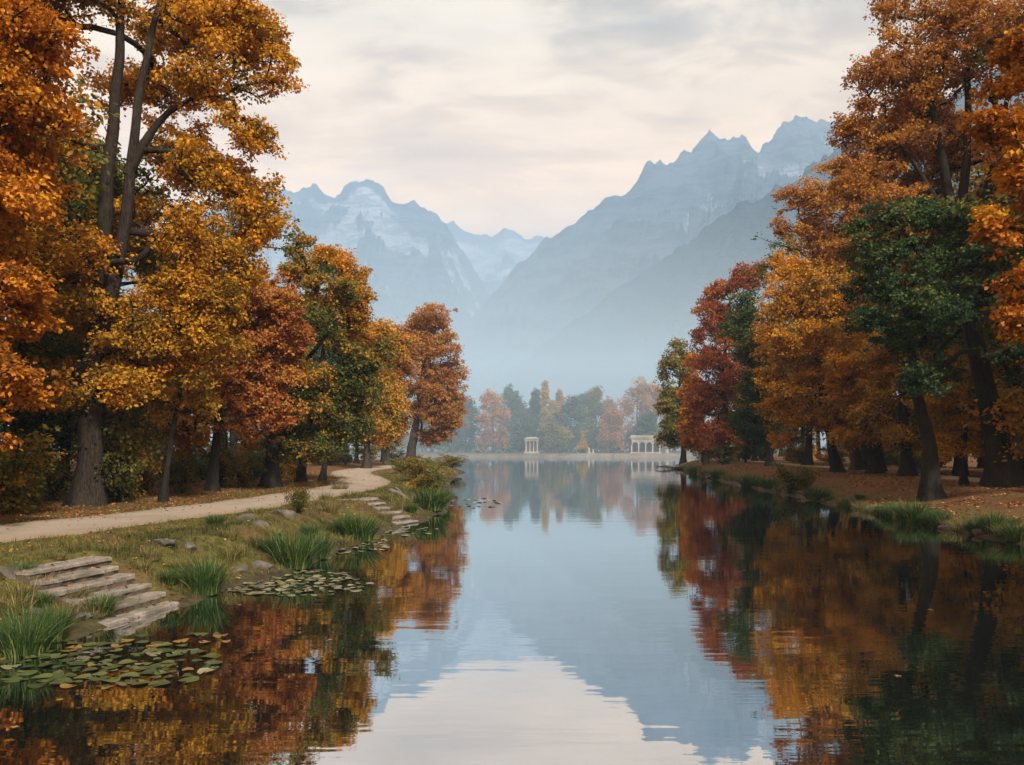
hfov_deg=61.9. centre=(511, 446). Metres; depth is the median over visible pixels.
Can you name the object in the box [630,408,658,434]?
park tree
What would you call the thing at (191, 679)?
lily pad
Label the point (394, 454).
shrub
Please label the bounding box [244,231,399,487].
lime tree
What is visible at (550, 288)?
mountain
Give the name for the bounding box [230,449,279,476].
shrub
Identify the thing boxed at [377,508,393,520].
sedge clump
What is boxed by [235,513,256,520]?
rock
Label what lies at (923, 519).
sedge clump
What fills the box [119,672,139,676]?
lily pad
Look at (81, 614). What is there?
rock
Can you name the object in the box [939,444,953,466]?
shrub
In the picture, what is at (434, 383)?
plane tree
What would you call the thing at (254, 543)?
sedge clump
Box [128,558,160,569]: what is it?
sedge clump
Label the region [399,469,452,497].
shrub
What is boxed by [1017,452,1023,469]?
shrub
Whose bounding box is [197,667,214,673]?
lily pad
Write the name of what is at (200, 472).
shrub
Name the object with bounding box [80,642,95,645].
lily pad
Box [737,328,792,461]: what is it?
wood tree
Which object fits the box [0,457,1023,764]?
water
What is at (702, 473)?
sedge clump
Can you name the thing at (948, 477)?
path
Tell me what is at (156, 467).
shrub
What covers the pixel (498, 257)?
mountain
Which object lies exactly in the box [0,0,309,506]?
plane tree
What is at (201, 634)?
lily pad
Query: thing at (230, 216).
wood tree
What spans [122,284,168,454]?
wood tree
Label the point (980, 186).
wood tree
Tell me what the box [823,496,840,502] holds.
sedge clump
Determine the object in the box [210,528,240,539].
sedge clump
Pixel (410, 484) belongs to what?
shrub
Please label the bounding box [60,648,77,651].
lily pad
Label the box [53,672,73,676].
lily pad
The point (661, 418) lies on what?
park tree
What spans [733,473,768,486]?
sedge clump
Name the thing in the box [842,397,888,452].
wood tree
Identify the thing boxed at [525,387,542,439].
park tree
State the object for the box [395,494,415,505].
sedge clump
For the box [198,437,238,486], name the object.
shrub
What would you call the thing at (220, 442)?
shrub
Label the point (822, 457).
shrub
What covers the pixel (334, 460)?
shrub
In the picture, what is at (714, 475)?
sedge clump
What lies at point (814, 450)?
shrub
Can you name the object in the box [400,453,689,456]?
quay wall
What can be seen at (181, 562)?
sedge clump
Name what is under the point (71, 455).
shrub
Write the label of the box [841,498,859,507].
sedge clump
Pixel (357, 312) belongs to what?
lime tree
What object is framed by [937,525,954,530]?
rock
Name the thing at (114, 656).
lily pad
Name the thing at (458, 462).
shrub
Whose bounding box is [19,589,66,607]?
sedge clump
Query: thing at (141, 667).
lily pad
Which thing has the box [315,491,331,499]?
sedge clump
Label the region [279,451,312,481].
shrub
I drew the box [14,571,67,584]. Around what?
sedge clump
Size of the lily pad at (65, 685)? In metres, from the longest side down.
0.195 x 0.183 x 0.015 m
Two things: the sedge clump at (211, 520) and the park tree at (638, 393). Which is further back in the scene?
the park tree at (638, 393)
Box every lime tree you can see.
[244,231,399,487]
[293,242,377,481]
[652,336,705,463]
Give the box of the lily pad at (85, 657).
[75,656,90,659]
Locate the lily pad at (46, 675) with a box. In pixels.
[30,673,52,678]
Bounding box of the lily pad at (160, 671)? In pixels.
[154,670,168,674]
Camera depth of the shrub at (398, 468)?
65.85 m
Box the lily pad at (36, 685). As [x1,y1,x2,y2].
[27,682,46,687]
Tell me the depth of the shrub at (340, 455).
98.35 m
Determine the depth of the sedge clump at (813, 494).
47.55 m
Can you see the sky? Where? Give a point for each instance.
(491, 116)
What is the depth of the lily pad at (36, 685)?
10.70 m
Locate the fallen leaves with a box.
[0,463,1023,627]
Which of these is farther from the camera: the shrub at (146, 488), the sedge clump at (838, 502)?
the sedge clump at (838, 502)
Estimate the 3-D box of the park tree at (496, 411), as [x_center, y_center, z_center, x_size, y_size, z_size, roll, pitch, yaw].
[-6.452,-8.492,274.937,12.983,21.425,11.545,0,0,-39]
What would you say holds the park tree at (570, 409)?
on the ground at (92, 625)
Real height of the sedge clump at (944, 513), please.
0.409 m
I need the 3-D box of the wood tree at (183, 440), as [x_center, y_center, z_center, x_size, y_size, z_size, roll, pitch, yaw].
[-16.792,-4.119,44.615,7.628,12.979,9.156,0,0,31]
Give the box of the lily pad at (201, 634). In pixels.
[194,632,208,635]
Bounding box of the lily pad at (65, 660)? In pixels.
[61,658,75,661]
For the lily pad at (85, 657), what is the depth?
12.08 m
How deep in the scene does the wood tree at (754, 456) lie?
115.37 m
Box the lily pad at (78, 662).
[70,660,86,664]
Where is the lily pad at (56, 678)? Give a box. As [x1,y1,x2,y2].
[51,676,64,680]
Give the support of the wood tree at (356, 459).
on the ground at (92, 625)
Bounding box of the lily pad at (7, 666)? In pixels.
[0,664,20,668]
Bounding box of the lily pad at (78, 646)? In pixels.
[67,644,81,647]
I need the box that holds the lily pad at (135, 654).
[130,651,144,655]
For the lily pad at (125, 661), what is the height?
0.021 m
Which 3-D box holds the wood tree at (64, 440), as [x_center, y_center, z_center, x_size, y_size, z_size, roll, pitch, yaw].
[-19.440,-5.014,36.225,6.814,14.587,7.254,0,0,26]
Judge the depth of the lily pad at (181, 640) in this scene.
13.17 m
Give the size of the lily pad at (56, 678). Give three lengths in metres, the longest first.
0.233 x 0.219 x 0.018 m
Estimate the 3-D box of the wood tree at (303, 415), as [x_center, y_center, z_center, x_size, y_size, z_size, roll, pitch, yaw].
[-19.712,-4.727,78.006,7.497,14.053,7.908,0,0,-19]
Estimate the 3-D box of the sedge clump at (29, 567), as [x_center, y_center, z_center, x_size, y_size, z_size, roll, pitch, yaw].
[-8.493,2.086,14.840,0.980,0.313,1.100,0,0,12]
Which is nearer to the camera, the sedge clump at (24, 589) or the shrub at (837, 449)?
the sedge clump at (24, 589)
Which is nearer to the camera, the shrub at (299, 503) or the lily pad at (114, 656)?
the lily pad at (114, 656)
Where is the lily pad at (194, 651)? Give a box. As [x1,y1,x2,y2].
[190,649,206,653]
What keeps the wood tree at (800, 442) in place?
on the ground at (92, 625)
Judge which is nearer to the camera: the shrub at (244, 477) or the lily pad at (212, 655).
the lily pad at (212, 655)
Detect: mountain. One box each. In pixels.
[0,179,489,447]
[349,115,854,447]
[406,71,1023,447]
[446,220,543,295]
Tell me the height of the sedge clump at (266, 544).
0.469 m
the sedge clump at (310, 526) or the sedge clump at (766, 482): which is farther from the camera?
the sedge clump at (766, 482)
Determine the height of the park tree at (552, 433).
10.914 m
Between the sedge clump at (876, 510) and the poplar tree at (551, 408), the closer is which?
the sedge clump at (876, 510)
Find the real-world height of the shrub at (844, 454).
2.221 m
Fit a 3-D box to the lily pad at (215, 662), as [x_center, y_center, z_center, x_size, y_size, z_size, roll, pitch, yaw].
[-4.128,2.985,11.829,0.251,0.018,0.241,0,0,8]
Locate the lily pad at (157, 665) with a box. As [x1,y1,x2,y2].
[146,663,164,667]
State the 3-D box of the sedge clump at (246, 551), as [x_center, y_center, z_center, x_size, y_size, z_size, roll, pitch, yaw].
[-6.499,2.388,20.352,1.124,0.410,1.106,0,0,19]
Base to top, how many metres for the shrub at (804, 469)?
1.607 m
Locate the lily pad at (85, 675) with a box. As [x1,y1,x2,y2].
[74,673,92,677]
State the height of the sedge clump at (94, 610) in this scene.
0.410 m
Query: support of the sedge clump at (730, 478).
on the ground at (92, 625)
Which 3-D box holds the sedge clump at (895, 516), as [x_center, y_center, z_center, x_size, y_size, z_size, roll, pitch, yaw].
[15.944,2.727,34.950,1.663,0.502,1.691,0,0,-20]
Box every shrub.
[0,424,69,515]
[1,451,58,506]
[2,432,58,464]
[28,444,76,501]
[31,433,77,478]
[71,420,165,502]
[72,450,162,494]
[104,446,163,498]
[115,432,169,458]
[135,446,173,494]
[149,447,193,470]
[152,445,202,493]
[153,452,181,477]
[175,454,227,480]
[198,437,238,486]
[204,434,229,458]
[219,444,267,487]
[219,451,262,485]
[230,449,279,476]
[254,436,301,478]
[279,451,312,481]
[282,481,319,513]
[321,451,346,465]
[333,447,347,462]
[338,449,357,464]
[349,444,380,460]
[352,445,380,459]
[373,450,404,460]
[386,456,420,473]
[391,452,422,460]
[393,455,436,478]
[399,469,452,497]
[402,474,437,492]
[419,457,457,469]
[424,461,458,487]
[435,452,468,467]
[655,464,685,468]
[690,449,715,462]
[704,443,733,463]
[710,438,749,462]
[731,439,759,462]
[769,461,828,493]
[780,450,798,462]
[781,446,795,460]
[784,444,816,462]
[793,451,804,461]
[795,467,817,489]
[804,440,817,460]
[815,451,841,463]
[817,446,849,463]
[822,444,847,462]
[913,453,947,469]
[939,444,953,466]
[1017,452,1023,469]
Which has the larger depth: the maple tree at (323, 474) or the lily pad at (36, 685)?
the maple tree at (323, 474)
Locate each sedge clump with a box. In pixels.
[0,576,56,600]
[0,590,62,613]
[0,600,106,658]
[2,557,63,570]
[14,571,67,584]
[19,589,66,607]
[19,598,87,642]
[38,596,102,622]
[44,550,73,559]
[55,582,107,598]
[70,590,137,614]
[70,593,119,618]
[94,543,128,552]
[106,528,143,538]
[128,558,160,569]
[138,547,167,560]
[149,567,187,584]
[158,549,252,595]
[161,523,188,531]
[164,556,199,570]
[200,514,229,524]
[209,547,244,560]
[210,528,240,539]
[223,542,251,555]
[239,531,269,546]
[243,506,264,515]
[249,535,288,552]
[253,524,347,569]
[254,521,294,540]
[292,527,347,559]
[295,522,329,535]
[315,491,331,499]
[318,499,344,512]
[322,512,362,533]
[323,511,393,541]
[326,481,360,488]
[331,534,355,546]
[337,489,360,498]
[368,491,393,499]
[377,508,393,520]
[384,498,414,510]
[394,482,463,510]
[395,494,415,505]
[399,500,421,512]
[440,487,462,505]
[684,465,701,473]
[693,467,714,475]
[704,467,731,479]
[718,471,733,479]
[724,473,743,480]
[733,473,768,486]
[751,476,766,486]
[756,475,779,488]
[765,484,785,491]
[790,486,840,499]
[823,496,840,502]
[826,498,849,505]
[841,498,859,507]
[842,500,869,509]
[853,493,866,499]
[858,504,873,512]
[869,501,903,517]
[872,503,887,513]
[876,496,958,522]
[881,510,901,519]
[909,512,936,523]
[922,509,961,525]
[927,508,948,516]
[935,517,960,525]
[944,518,974,530]
[955,517,984,531]
[963,509,1015,532]
[982,518,1023,541]
[983,520,1012,535]
[1002,516,1020,526]
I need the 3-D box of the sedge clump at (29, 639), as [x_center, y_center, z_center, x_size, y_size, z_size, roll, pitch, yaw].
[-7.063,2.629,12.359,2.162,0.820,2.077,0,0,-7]
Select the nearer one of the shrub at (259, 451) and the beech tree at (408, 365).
the shrub at (259, 451)
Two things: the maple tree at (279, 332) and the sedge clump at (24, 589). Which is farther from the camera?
the maple tree at (279, 332)
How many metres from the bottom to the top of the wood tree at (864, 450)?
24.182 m
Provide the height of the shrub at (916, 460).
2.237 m
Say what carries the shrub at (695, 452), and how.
on the ground at (92, 625)
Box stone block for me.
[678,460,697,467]
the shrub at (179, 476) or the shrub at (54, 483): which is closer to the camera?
the shrub at (54, 483)
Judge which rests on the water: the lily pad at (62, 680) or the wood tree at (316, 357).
the lily pad at (62, 680)
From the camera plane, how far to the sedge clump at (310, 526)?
25.09 m
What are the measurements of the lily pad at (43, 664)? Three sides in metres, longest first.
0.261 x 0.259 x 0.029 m
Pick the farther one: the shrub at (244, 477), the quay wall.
the quay wall
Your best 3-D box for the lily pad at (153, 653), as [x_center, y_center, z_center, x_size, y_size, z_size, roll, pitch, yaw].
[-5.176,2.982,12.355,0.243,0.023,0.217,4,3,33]
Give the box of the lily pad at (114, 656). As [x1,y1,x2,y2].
[110,655,121,658]
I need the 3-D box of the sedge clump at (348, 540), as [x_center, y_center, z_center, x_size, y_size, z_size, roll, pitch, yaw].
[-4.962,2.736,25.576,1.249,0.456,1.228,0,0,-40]
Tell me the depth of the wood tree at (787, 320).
107.91 m
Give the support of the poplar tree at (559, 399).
on the ground at (92, 625)
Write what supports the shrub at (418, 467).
on the ground at (92, 625)
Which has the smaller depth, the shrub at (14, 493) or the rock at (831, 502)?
the shrub at (14, 493)
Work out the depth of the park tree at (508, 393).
294.22 m
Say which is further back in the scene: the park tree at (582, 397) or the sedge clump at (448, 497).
the park tree at (582, 397)
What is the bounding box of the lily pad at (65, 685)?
[60,684,76,687]
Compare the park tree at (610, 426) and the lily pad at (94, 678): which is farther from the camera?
the park tree at (610, 426)
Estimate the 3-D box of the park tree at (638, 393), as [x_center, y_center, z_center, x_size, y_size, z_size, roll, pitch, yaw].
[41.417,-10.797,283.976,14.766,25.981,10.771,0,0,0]
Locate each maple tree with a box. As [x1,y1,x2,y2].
[0,0,100,452]
[185,266,317,491]
[298,386,374,480]
[673,351,711,464]
[680,260,774,464]
[748,248,860,472]
[953,23,1023,368]
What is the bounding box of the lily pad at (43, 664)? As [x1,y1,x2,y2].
[38,663,57,666]
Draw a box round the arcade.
[628,435,661,452]
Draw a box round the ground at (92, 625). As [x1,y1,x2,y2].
[0,448,1023,638]
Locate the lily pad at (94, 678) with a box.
[89,676,109,680]
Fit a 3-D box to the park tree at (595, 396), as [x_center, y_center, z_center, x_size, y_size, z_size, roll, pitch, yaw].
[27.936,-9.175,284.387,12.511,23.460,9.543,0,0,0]
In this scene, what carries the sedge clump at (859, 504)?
on the ground at (92, 625)
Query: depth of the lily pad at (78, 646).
12.78 m
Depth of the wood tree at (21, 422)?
30.19 m
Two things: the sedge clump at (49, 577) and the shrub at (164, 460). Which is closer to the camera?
the sedge clump at (49, 577)
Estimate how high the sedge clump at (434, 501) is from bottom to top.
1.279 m
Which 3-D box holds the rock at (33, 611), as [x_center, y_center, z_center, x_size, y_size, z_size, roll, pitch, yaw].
[-7.723,2.643,13.675,0.428,0.148,0.277,0,0,-32]
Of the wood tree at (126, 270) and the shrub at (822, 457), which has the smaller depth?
the wood tree at (126, 270)
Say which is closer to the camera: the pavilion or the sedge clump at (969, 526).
the sedge clump at (969, 526)
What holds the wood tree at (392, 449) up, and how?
on the ground at (92, 625)
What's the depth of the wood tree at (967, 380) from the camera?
49.44 m
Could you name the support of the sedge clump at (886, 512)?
on the ground at (92, 625)
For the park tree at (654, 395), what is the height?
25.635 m
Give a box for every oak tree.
[766,151,895,470]
[820,0,1023,487]
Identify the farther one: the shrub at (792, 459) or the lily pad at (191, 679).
the shrub at (792, 459)
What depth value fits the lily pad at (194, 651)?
12.48 m
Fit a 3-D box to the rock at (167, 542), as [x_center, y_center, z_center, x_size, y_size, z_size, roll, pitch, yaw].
[-7.790,2.165,19.115,0.585,0.214,0.808,2,-7,-1]
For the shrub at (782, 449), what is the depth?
119.26 m
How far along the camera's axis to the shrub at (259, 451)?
53.83 m
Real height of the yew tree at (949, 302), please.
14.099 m
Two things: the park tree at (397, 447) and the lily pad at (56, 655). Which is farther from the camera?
the park tree at (397, 447)
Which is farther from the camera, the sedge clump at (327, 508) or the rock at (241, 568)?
the sedge clump at (327, 508)
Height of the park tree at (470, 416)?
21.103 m
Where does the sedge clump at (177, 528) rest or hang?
on the ground at (92, 625)
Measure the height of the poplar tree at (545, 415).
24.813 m
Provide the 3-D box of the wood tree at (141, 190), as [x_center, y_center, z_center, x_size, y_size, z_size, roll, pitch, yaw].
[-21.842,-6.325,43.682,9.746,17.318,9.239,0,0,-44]
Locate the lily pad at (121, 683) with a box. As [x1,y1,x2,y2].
[116,680,133,685]
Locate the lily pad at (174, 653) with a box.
[166,651,182,656]
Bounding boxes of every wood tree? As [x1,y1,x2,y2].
[0,97,99,503]
[0,153,68,364]
[0,180,135,491]
[3,74,121,241]
[7,180,177,447]
[8,138,181,494]
[79,247,153,434]
[122,248,273,483]
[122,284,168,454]
[163,193,320,476]
[180,321,264,457]
[201,414,227,446]
[264,333,317,425]
[300,354,326,436]
[302,340,351,464]
[333,359,383,462]
[380,366,409,461]
[709,327,764,458]
[720,370,780,460]
[732,228,841,464]
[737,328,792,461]
[760,313,813,450]
[769,316,823,450]
[786,320,820,458]
[794,213,907,467]
[808,263,928,471]
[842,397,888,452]
[853,174,955,469]
[896,266,1015,475]
[917,326,997,472]
[918,153,1023,405]
[932,162,1023,472]
[941,15,1023,335]
[953,167,1023,462]
[976,439,1016,467]
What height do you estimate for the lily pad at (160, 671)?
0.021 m
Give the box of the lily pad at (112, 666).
[101,663,122,668]
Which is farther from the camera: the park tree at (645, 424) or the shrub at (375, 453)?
the park tree at (645, 424)
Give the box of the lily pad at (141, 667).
[133,666,148,670]
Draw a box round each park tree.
[374,440,406,451]
[400,401,427,451]
[416,402,441,451]
[436,398,466,451]
[453,391,482,451]
[473,388,513,452]
[494,383,526,451]
[511,416,541,452]
[512,398,530,451]
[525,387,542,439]
[537,421,575,452]
[552,394,588,452]
[575,393,597,451]
[578,385,612,452]
[594,406,626,452]
[601,395,624,451]
[615,376,655,450]
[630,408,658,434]
[641,380,671,451]
[658,384,691,451]
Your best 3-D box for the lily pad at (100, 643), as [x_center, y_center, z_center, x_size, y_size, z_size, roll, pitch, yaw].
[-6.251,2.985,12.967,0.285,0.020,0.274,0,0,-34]
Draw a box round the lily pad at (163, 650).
[155,648,173,652]
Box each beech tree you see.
[348,317,413,467]
[374,324,427,464]
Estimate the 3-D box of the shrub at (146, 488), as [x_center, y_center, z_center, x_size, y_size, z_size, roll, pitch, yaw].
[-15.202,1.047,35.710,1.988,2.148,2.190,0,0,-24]
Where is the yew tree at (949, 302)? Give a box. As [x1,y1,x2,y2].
[832,188,1023,501]
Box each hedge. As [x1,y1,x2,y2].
[430,441,524,452]
[538,443,575,452]
[588,443,628,452]
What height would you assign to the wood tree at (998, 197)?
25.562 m
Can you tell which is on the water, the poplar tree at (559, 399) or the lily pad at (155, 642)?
the lily pad at (155, 642)
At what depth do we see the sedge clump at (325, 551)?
22.68 m
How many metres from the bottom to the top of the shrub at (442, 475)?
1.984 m
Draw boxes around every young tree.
[135,322,226,502]
[901,381,1014,484]
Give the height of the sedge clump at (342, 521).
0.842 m
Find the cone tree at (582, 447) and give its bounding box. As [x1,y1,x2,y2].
[575,430,588,452]
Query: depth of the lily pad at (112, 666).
11.62 m
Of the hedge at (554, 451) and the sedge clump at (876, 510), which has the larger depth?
the hedge at (554, 451)
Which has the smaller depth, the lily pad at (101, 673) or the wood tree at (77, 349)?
the lily pad at (101, 673)
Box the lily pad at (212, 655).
[199,653,218,657]
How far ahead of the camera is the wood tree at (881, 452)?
65.08 m
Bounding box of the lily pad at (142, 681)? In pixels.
[131,679,150,684]
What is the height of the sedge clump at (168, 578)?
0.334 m
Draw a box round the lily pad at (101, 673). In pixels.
[92,671,106,675]
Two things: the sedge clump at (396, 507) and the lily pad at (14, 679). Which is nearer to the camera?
the lily pad at (14, 679)
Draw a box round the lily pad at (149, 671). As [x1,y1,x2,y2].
[139,668,158,673]
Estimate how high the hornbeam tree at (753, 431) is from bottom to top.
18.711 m
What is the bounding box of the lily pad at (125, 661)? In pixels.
[118,659,136,663]
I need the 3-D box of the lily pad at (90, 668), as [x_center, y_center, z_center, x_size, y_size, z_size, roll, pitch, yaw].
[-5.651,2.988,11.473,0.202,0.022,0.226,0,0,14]
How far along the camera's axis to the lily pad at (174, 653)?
12.30 m
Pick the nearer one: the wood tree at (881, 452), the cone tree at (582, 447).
the wood tree at (881, 452)
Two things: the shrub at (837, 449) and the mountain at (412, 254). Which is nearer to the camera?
the shrub at (837, 449)
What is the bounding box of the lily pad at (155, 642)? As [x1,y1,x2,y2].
[151,641,163,644]
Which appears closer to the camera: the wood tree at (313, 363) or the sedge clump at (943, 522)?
the sedge clump at (943, 522)
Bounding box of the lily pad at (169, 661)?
[160,660,174,662]
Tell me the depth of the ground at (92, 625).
30.95 m
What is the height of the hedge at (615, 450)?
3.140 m
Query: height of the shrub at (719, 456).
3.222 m
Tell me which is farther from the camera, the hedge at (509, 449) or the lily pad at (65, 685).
the hedge at (509, 449)
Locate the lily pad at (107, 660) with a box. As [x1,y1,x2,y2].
[99,659,112,661]
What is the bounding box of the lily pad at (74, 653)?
[69,652,81,654]
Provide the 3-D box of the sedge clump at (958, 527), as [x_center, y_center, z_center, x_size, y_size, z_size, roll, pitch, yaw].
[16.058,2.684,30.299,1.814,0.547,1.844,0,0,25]
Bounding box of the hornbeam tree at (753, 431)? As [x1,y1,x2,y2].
[714,286,785,465]
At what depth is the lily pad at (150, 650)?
12.54 m
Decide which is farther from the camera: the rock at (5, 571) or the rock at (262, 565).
the rock at (262, 565)
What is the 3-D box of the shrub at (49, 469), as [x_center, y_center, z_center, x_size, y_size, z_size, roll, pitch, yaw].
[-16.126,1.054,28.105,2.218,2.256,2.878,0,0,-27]
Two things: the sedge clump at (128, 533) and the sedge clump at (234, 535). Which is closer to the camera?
the sedge clump at (128, 533)
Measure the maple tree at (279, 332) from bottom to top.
10.552 m
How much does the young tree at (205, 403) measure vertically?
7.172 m
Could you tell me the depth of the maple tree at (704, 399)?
103.25 m
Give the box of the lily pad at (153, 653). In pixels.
[146,651,161,655]
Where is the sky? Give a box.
[4,0,1022,317]
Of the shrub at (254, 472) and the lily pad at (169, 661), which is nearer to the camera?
the lily pad at (169, 661)
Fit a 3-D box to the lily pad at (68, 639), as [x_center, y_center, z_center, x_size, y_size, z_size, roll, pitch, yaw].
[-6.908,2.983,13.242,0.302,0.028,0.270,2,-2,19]
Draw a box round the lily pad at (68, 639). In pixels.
[61,637,75,641]
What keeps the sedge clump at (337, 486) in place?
on the ground at (92, 625)
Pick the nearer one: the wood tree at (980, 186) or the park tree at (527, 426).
the wood tree at (980, 186)
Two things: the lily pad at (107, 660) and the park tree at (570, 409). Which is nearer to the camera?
the lily pad at (107, 660)
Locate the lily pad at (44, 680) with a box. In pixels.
[36,678,50,681]
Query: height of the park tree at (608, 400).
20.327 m
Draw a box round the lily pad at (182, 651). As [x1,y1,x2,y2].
[175,649,187,652]
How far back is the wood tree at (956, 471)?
56.47 m
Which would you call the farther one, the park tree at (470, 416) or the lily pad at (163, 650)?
the park tree at (470, 416)
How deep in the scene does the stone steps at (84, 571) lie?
15.38 m
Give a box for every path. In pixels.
[0,464,408,542]
[734,456,1023,486]
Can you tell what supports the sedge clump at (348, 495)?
on the ground at (92, 625)
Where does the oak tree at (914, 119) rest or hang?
on the ground at (92, 625)
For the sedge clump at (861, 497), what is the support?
on the ground at (92, 625)
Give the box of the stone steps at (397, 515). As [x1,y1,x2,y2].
[337,497,417,524]
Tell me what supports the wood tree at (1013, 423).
on the ground at (92, 625)
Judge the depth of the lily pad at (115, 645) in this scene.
12.83 m
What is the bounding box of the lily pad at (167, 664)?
[161,663,175,666]
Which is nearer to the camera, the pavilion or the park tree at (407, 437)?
the pavilion
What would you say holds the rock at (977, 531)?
on the ground at (92, 625)
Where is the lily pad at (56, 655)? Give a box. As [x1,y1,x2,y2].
[50,653,67,657]
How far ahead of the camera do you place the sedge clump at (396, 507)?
34.31 m
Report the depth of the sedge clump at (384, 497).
36.45 m
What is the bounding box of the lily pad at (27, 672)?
[16,670,37,675]
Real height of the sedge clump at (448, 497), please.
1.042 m
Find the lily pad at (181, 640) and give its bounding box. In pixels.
[172,638,188,642]
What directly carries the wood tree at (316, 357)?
on the ground at (92, 625)
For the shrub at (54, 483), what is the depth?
30.93 m
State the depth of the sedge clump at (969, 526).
29.25 m
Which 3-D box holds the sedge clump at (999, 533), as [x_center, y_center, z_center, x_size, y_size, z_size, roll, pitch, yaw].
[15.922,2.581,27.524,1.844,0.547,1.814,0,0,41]
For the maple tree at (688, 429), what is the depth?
117.47 m
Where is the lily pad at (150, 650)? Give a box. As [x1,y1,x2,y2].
[143,648,156,652]
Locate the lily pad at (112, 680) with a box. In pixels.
[102,677,120,681]
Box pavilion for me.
[524,437,538,452]
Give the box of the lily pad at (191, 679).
[178,676,198,682]
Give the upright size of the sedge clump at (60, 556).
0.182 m
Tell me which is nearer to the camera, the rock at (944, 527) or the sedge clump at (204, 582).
the sedge clump at (204, 582)
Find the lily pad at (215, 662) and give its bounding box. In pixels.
[205,660,222,664]
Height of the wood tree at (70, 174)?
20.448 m
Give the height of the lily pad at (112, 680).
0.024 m
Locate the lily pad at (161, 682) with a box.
[148,680,170,686]
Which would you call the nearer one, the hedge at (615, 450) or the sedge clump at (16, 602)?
the sedge clump at (16, 602)
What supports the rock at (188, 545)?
on the ground at (92, 625)
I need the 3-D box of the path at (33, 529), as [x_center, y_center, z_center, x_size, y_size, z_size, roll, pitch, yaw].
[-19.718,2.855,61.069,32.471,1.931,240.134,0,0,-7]
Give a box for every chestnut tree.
[817,310,898,473]
[841,327,997,476]
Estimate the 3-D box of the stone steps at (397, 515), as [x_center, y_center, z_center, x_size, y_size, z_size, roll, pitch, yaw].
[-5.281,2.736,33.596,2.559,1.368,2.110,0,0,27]
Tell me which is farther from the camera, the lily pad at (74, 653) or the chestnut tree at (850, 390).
the chestnut tree at (850, 390)
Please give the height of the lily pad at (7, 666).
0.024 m
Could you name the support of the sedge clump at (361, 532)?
on the ground at (92, 625)
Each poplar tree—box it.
[538,380,551,431]
[547,399,555,451]
[551,388,564,451]
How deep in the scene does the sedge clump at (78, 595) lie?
14.72 m
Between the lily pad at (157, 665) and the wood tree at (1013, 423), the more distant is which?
the wood tree at (1013, 423)
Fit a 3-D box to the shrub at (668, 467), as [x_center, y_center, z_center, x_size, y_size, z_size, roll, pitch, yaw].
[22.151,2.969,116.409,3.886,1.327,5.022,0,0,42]
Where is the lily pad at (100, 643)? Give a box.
[91,642,110,645]
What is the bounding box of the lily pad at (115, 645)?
[111,644,124,647]
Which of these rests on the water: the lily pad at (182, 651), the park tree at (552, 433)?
the lily pad at (182, 651)
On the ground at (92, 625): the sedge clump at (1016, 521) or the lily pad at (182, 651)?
the sedge clump at (1016, 521)
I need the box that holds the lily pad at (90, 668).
[82,667,96,671]
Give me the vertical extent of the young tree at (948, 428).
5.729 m
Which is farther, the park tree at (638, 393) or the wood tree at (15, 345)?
the park tree at (638, 393)
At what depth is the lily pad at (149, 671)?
11.37 m
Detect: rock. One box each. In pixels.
[0,566,22,578]
[24,607,43,614]
[60,608,85,621]
[151,539,176,546]
[183,542,195,549]
[231,564,247,572]
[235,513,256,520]
[251,520,270,527]
[252,560,274,569]
[273,509,295,519]
[826,500,836,503]
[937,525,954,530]
[972,528,987,535]
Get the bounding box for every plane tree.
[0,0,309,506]
[392,302,471,461]
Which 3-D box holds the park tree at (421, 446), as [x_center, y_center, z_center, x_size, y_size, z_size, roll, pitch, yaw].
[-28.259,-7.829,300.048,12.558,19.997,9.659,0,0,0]
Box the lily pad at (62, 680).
[49,677,72,683]
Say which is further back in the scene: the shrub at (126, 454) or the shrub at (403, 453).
the shrub at (403, 453)
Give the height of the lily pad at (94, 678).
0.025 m
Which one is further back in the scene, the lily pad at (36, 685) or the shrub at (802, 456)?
the shrub at (802, 456)
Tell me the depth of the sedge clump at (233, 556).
19.91 m
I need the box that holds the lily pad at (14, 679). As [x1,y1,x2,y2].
[1,677,22,682]
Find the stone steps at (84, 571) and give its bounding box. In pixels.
[14,556,178,626]
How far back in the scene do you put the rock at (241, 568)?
19.40 m
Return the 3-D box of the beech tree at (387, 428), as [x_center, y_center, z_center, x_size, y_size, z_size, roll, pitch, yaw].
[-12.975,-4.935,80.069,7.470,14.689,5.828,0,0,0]
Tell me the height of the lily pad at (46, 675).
0.027 m
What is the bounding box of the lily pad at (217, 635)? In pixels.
[213,634,227,637]
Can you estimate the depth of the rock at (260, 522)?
23.43 m
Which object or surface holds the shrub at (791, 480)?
on the ground at (92, 625)
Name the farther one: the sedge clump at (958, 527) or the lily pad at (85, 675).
the sedge clump at (958, 527)
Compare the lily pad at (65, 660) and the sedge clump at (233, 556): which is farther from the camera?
the sedge clump at (233, 556)
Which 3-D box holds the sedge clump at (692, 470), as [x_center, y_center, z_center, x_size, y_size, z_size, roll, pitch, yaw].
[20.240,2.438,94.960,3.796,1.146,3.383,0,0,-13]
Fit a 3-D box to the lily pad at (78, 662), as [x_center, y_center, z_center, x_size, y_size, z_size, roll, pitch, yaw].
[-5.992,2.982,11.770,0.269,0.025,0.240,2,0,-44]
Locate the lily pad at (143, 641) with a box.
[131,640,148,642]
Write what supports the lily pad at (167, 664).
on the water
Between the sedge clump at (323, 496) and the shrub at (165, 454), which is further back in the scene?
the shrub at (165, 454)
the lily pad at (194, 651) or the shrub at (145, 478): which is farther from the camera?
the shrub at (145, 478)

